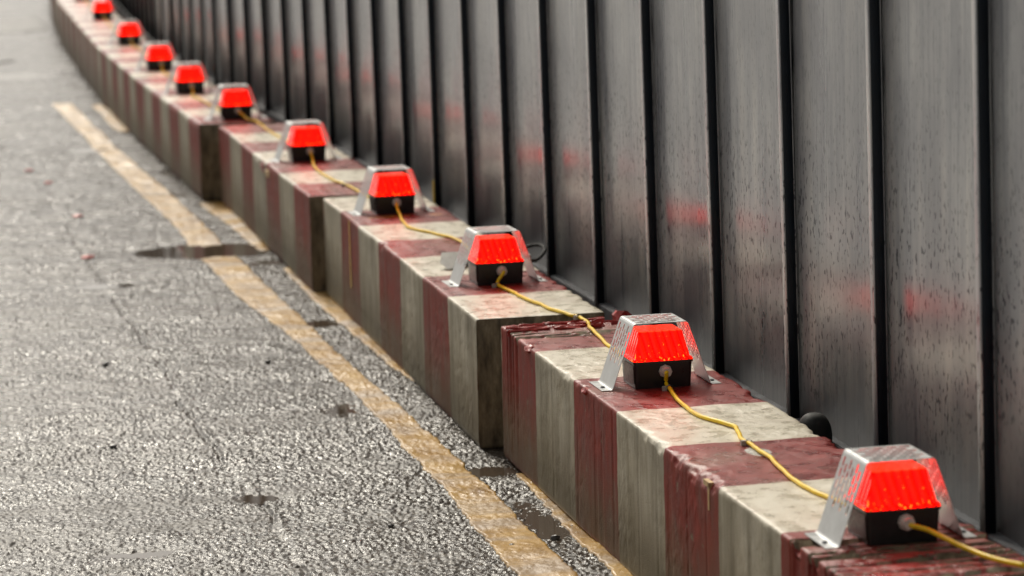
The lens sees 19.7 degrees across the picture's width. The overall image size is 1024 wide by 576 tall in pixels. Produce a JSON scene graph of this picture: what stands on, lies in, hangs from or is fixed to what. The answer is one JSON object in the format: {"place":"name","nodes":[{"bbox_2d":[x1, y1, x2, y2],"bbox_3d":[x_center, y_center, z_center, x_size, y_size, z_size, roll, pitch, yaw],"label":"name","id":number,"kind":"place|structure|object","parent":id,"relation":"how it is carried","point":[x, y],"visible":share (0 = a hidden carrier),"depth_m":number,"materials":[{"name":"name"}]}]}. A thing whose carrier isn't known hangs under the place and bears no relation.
{"place":"outdoors","nodes":[
{"label":"outdoors","id":0,"kind":"place"},
{"bbox_2d":[81,255,94,258],"bbox_3d":[-1.439,-0.106,9.994,0.049,0.012,0.043,-3,9,-12],"label":"plastic chip","id":1,"kind":"object","parent":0,"point":[87,256],"visible":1,"depth_m":9.98,"materials":[{"name":"pink plastic"}]},
{"bbox_2d":[105,0,157,45],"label":"steel hoarding","id":2,"kind":"object","parent":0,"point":[143,12],"visible":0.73,"depth_m":18.33,"materials":[{"name":"grey paint"}]},
{"bbox_2d":[101,0,233,67],"bbox_3d":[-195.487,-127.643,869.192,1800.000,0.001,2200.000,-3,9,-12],"label":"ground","id":3,"kind":"structure","parent":0,"point":[194,35],"depth_m":22.01,"materials":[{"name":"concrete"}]},
{"bbox_2d":[0,0,612,575],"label":"road","id":4,"kind":"structure","parent":0,"point":[194,408],"depth_m":7.24,"materials":[{"name":"grey asphalt"}]},
{"bbox_2d":[0,58,14,62],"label":"manhole cover","id":5,"kind":"object","parent":4,"relation":"on","point":[3,60],"visible":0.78,"depth_m":19.16,"materials":[{"name":"metal"}]},
{"bbox_2d":[0,17,49,32],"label":"tarmac patch","id":6,"kind":"object","parent":4,"relation":"on","point":[19,25],"visible":1,"depth_m":23.00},
{"bbox_2d":[0,73,57,79],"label":"puddle","id":7,"kind":"object","parent":4,"relation":"on","point":[21,76],"visible":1,"depth_m":17.97,"materials":[{"name":"grey liquid"}]},
{"bbox_2d":[51,0,71,36],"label":"timber baulk","id":8,"kind":"object","parent":4,"relation":"on","point":[54,7],"visible":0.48,"depth_m":21.89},
{"bbox_2d":[58,0,119,64],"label":"timber baulk","id":9,"kind":"object","parent":4,"relation":"on","point":[70,12],"visible":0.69,"depth_m":19.63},
{"bbox_2d":[82,0,121,19],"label":"hazard lamp","id":10,"kind":"object","parent":9,"relation":"on","point":[100,9],"visible":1,"depth_m":18.45,"materials":[{"name":"plastic"}]},
{"bbox_2d":[56,145,137,152],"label":"puddle","id":11,"kind":"object","parent":4,"relation":"on","point":[86,150],"visible":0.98,"depth_m":13.54,"materials":[{"name":"grey liquid"}]},
{"bbox_2d":[74,283,145,289],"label":"puddle","id":12,"kind":"object","parent":4,"relation":"on","point":[100,286],"visible":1,"depth_m":9.35,"materials":[{"name":"grey liquid"}]},
{"bbox_2d":[92,104,128,131],"bbox_3d":[-2.042,-0.867,15.048,0.092,0.025,1.595,-3,9,-12],"label":"yellow line","id":13,"kind":"object","parent":4,"relation":"on","point":[113,121],"visible":0.94,"depth_m":14.98,"materials":[{"name":"paint"}]},
{"bbox_2d":[74,19,147,96],"bbox_3d":[-2.359,-1.362,17.321,0.302,0.301,2.405,-3,9,-11],"label":"timber baulk","id":14,"kind":"object","parent":4,"relation":"on","point":[90,36],"visible":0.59,"depth_m":17.29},
{"bbox_2d":[105,20,146,45],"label":"hazard lamp","id":15,"kind":"object","parent":14,"relation":"on","point":[126,33],"visible":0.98,"depth_m":16.05,"materials":[{"name":"plastic"}]},
{"bbox_2d":[94,550,173,559],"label":"puddle","id":16,"kind":"object","parent":4,"relation":"on","point":[141,555],"visible":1,"depth_m":5.82,"materials":[{"name":"grey liquid"}]},
{"bbox_2d":[96,44,183,140],"bbox_3d":[-1.869,-1.014,14.979,0.301,0.301,2.405,-3,9,-12],"label":"concrete barrier","id":17,"kind":"object","parent":4,"relation":"on","point":[117,75],"visible":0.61,"depth_m":14.85,"materials":[{"name":"white concrete"}]},
{"bbox_2d":[130,39,146,54],"bbox_3d":[-1.889,-1.213,15.170,0.031,0.037,1.803,-3,9,-11],"label":"power cable","id":18,"kind":"object","parent":17,"relation":"on","point":[136,47],"visible":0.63,"depth_m":15.73,"materials":[{"name":"yellow rubber"}]},
{"bbox_2d":[133,42,179,70],"bbox_3d":[-1.711,-1.119,14.228,0.244,0.130,0.130,-4,9,-14],"label":"hazard lamp","id":19,"kind":"object","parent":17,"relation":"on","point":[156,57],"visible":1,"depth_m":14.19,"materials":[{"name":"plastic"}]},
{"bbox_2d":[140,192,195,197],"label":"puddle","id":20,"kind":"object","parent":4,"relation":"on","point":[182,195],"visible":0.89,"depth_m":11.74,"materials":[{"name":"grey liquid"}]},
{"bbox_2d":[161,170,174,175],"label":"puddle","id":21,"kind":"object","parent":4,"relation":"on","point":[166,172],"visible":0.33,"depth_m":12.53,"materials":[{"name":"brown liquid"}]},
{"bbox_2d":[154,0,219,85],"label":"steel hoarding","id":22,"kind":"object","parent":4,"relation":"on","point":[178,32],"visible":0.58,"depth_m":14.91,"materials":[{"name":"grey paint"}]},
{"bbox_2d":[134,243,270,258],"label":"puddle","id":23,"kind":"object","parent":4,"relation":"on","point":[202,252],"visible":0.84,"depth_m":10.11,"materials":[{"name":"grey liquid"}]},
{"bbox_2d":[136,77,274,199],"bbox_3d":[-1.339,-0.668,12.651,0.302,0.302,2.404,-3,9,-13],"label":"concrete barrier","id":24,"kind":"object","parent":4,"relation":"on","point":[178,135],"visible":0.65,"depth_m":12.17,"materials":[{"name":"white concrete"}]},
{"bbox_2d":[161,63,174,79],"bbox_3d":[-1.558,-0.975,13.570,0.023,0.037,1.275,-3,9,-12],"label":"power cable","id":25,"kind":"object","parent":24,"relation":"on","point":[164,72],"visible":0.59,"depth_m":13.97,"materials":[{"name":"yellow plastic"}]},
{"bbox_2d":[160,62,215,94],"bbox_3d":[-1.417,-0.920,12.888,0.244,0.130,0.130,-3,9,-12],"label":"hazard lamp","id":26,"kind":"object","parent":24,"relation":"on","point":[186,79],"visible":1,"depth_m":12.85,"materials":[{"name":"plastic"}]},
{"bbox_2d":[191,86,219,110],"bbox_3d":[-1.261,-0.783,12.277,0.034,0.037,1.182,-4,9,-14],"label":"power cable","id":27,"kind":"object","parent":24,"relation":"on","point":[204,101],"visible":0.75,"depth_m":12.44,"materials":[{"name":"yellow rubber"}]},
{"bbox_2d":[203,84,266,119],"bbox_3d":[-1.098,-0.737,11.647,0.244,0.130,0.130,-3,9,-11],"label":"hazard lamp","id":28,"kind":"object","parent":24,"relation":"on","point":[232,102],"visible":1,"depth_m":11.61,"materials":[{"name":"plastic"}]},
{"bbox_2d":[200,201,269,250],"bbox_3d":[-0.992,-0.228,10.773,0.118,0.032,1.403,-4,9,-14],"label":"yellow line","id":29,"kind":"object","parent":4,"relation":"on","point":[222,211],"visible":0.59,"depth_m":10.82,"materials":[{"name":"paint"}]},
{"bbox_2d":[236,494,277,503],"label":"puddle","id":30,"kind":"object","parent":4,"relation":"on","point":[259,499],"visible":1,"depth_m":6.28,"materials":[{"name":"grey liquid"}]},
{"bbox_2d":[245,260,283,264],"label":"puddle","id":31,"kind":"object","parent":4,"relation":"on","point":[265,262],"visible":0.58,"depth_m":9.78,"materials":[{"name":"grey liquid"}]},
{"bbox_2d":[215,0,335,144],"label":"steel hoarding","id":32,"kind":"object","parent":4,"relation":"on","point":[279,63],"visible":0.6,"depth_m":12.14,"materials":[{"name":"grey paint"}]},
{"bbox_2d":[219,123,374,291],"bbox_3d":[-0.731,-0.313,10.249,0.309,0.302,2.406,-3,9,-12],"label":"concrete barrier","id":33,"kind":"object","parent":4,"relation":"on","point":[277,209],"visible":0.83,"depth_m":9.85,"materials":[{"name":"concrete"}]},
{"bbox_2d":[238,110,287,141],"bbox_3d":[-0.874,-0.577,10.877,0.056,0.037,1.530,-4,9,-14],"label":"power cable","id":34,"kind":"object","parent":33,"relation":"on","point":[262,125],"visible":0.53,"depth_m":11.28,"materials":[{"name":"yellow plastic"}]},
{"bbox_2d":[268,120,342,162],"bbox_3d":[-0.708,-0.503,10.070,0.244,0.130,0.130,-4,9,-14],"label":"hazard lamp","id":35,"kind":"object","parent":33,"relation":"on","point":[302,142],"visible":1,"depth_m":10.04,"materials":[{"name":"plastic"}]},
{"bbox_2d":[310,151,368,197],"bbox_3d":[-0.540,-0.350,9.348,0.044,0.037,1.408,-3,9,-13],"label":"power cable","id":36,"kind":"object","parent":33,"relation":"on","point":[331,178],"visible":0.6,"depth_m":9.45,"materials":[{"name":"yellow plastic"}]},
{"bbox_2d":[52,103,577,575],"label":"yellow line","id":37,"kind":"object","parent":4,"relation":"on","point":[491,517],"visible":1,"depth_m":7.40,"materials":[{"name":"paint"}]},
{"bbox_2d":[306,319,342,327],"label":"puddle","id":38,"kind":"object","parent":4,"relation":"on","point":[322,323],"visible":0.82,"depth_m":8.53,"materials":[{"name":"brown liquid"}]},
{"bbox_2d":[320,403,363,417],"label":"puddle","id":39,"kind":"object","parent":4,"relation":"on","point":[341,409],"visible":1,"depth_m":7.21,"materials":[{"name":"grey liquid"}]},
{"bbox_2d":[284,268,416,383],"bbox_3d":[-0.432,0.102,8.512,0.154,0.022,2.295,-3,9,-12],"label":"yellow line","id":40,"kind":"object","parent":4,"relation":"on","point":[337,312],"visible":0.3,"depth_m":8.58,"materials":[{"name":"paint"}]},
{"bbox_2d":[134,143,627,575],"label":"loose grit","id":41,"kind":"object","parent":4,"relation":"on","point":[414,385],"visible":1,"depth_m":7.45,"materials":[{"name":"grey gravel"}]},
{"bbox_2d":[323,195,604,447],"bbox_3d":[-0.180,0.038,7.881,0.303,0.301,2.406,-3,9,-12],"label":"timber baulk","id":42,"kind":"object","parent":4,"relation":"on","point":[414,317],"visible":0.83,"depth_m":7.39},
{"bbox_2d":[346,165,434,215],"bbox_3d":[-0.355,-0.287,8.607,0.244,0.130,0.130,-4,9,-14],"label":"hazard lamp","id":43,"kind":"object","parent":42,"relation":"on","point":[387,192],"visible":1,"depth_m":8.57,"materials":[{"name":"plastic"}]},
{"bbox_2d":[395,202,469,249],"bbox_3d":[-0.177,-0.140,7.926,0.079,0.037,1.332,-4,9,-13],"label":"power cable","id":44,"kind":"object","parent":42,"relation":"on","point":[423,230],"visible":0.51,"depth_m":8.14,"materials":[{"name":"yellow rubber"}]},
{"bbox_2d":[442,225,546,286],"bbox_3d":[-0.044,-0.080,7.212,0.244,0.130,0.130,-3,9,-13],"label":"hazard lamp","id":45,"kind":"object","parent":42,"relation":"on","point":[490,258],"visible":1,"depth_m":7.18,"materials":[{"name":"plastic"}]},
{"bbox_2d":[465,466,519,476],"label":"puddle","id":46,"kind":"object","parent":4,"relation":"on","point":[488,471],"visible":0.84,"depth_m":6.49,"materials":[{"name":"brown liquid"}]},
{"bbox_2d":[513,502,570,545],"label":"puddle","id":47,"kind":"object","parent":4,"relation":"on","point":[546,527],"visible":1,"depth_m":5.98,"materials":[{"name":"brown liquid"}]},
{"bbox_2d":[550,535,559,539],"bbox_3d":[0.087,0.495,5.844,0.022,0.012,0.018,-3,9,-12],"label":"pebble","id":48,"kind":"object","parent":4,"relation":"on","point":[555,537],"visible":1,"depth_m":5.84,"materials":[{"name":"stone"}]},
{"bbox_2d":[516,473,633,575],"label":"yellow line","id":49,"kind":"object","parent":4,"relation":"on","point":[582,537],"visible":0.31,"depth_m":5.86,"materials":[{"name":"paint"}]},
{"bbox_2d":[330,0,1023,556],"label":"steel hoarding","id":50,"kind":"object","parent":4,"relation":"on","point":[798,210],"visible":0.82,"depth_m":5.82,"materials":[{"name":"grey paint"}]},
{"bbox_2d":[501,310,1023,575],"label":"timber baulk","id":51,"kind":"object","parent":4,"relation":"on","point":[648,482],"visible":0.89,"depth_m":5.37,"materials":[{"name":"red paint"}]},
{"bbox_2d":[496,270,619,355],"bbox_3d":[0.146,0.066,6.538,0.067,0.037,1.323,-4,9,-14],"label":"power cable","id":52,"kind":"object","parent":51,"relation":"on","point":[595,332],"visible":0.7,"depth_m":6.75,"materials":[{"name":"yellow rubber"}]},
{"bbox_2d":[573,314,581,319],"bbox_3d":[0.148,0.065,6.636,0.020,0.011,0.009,-9,12,-40],"label":"cable clip","id":53,"kind":"object","parent":52,"relation":"attached to","point":[575,317],"visible":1,"depth_m":6.63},
{"bbox_2d":[589,313,721,390],"bbox_3d":[0.283,0.125,5.829,0.244,0.130,0.130,-3,9,-12],"label":"hazard lamp","id":54,"kind":"object","parent":51,"relation":"on","point":[650,355],"visible":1,"depth_m":5.80,"materials":[{"name":"plastic"}]},
{"bbox_2d":[664,371,845,505],"bbox_3d":[0.430,0.267,5.189,0.044,0.037,1.238,-3,9,-12],"label":"power cable","id":55,"kind":"object","parent":51,"relation":"on","point":[785,472],"visible":0.77,"depth_m":5.23,"materials":[{"name":"yellow rubber"}]},
{"bbox_2d":[662,385,672,390],"bbox_3d":[0.304,0.195,5.763,0.020,0.011,0.009,-2,9,-6],"label":"cable clip","id":56,"kind":"object","parent":55,"relation":"attached to","point":[664,388],"visible":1,"depth_m":5.76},
{"bbox_2d":[740,438,752,445],"bbox_3d":[0.417,0.274,5.235,0.020,0.011,0.009,-3,9,-12],"label":"cable clip","id":57,"kind":"object","parent":55,"relation":"attached to","point":[742,442],"visible":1,"depth_m":5.23,"materials":[{"name":"grey metal"}]},
{"bbox_2d":[804,444,976,548],"bbox_3d":[0.582,0.319,4.527,0.244,0.130,0.130,-3,9,-12],"label":"hazard lamp","id":58,"kind":"object","parent":51,"relation":"on","point":[887,499],"visible":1,"depth_m":4.49,"materials":[{"name":"red plastic"}]},
{"bbox_2d":[908,523,1023,567],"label":"power cable","id":59,"kind":"object","parent":51,"relation":"on","point":[966,547],"visible":1,"depth_m":4.40,"materials":[{"name":"yellow rubber"}]},
{"bbox_2d":[799,412,831,442],"bbox_3d":[0.566,0.389,5.509,0.068,0.314,0.068,-3,9,-12],"label":"rubber buffer","id":60,"kind":"object","parent":4,"relation":"on","point":[816,423],"visible":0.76,"depth_m":5.47,"materials":[{"name":"black rubber"}]}
]}

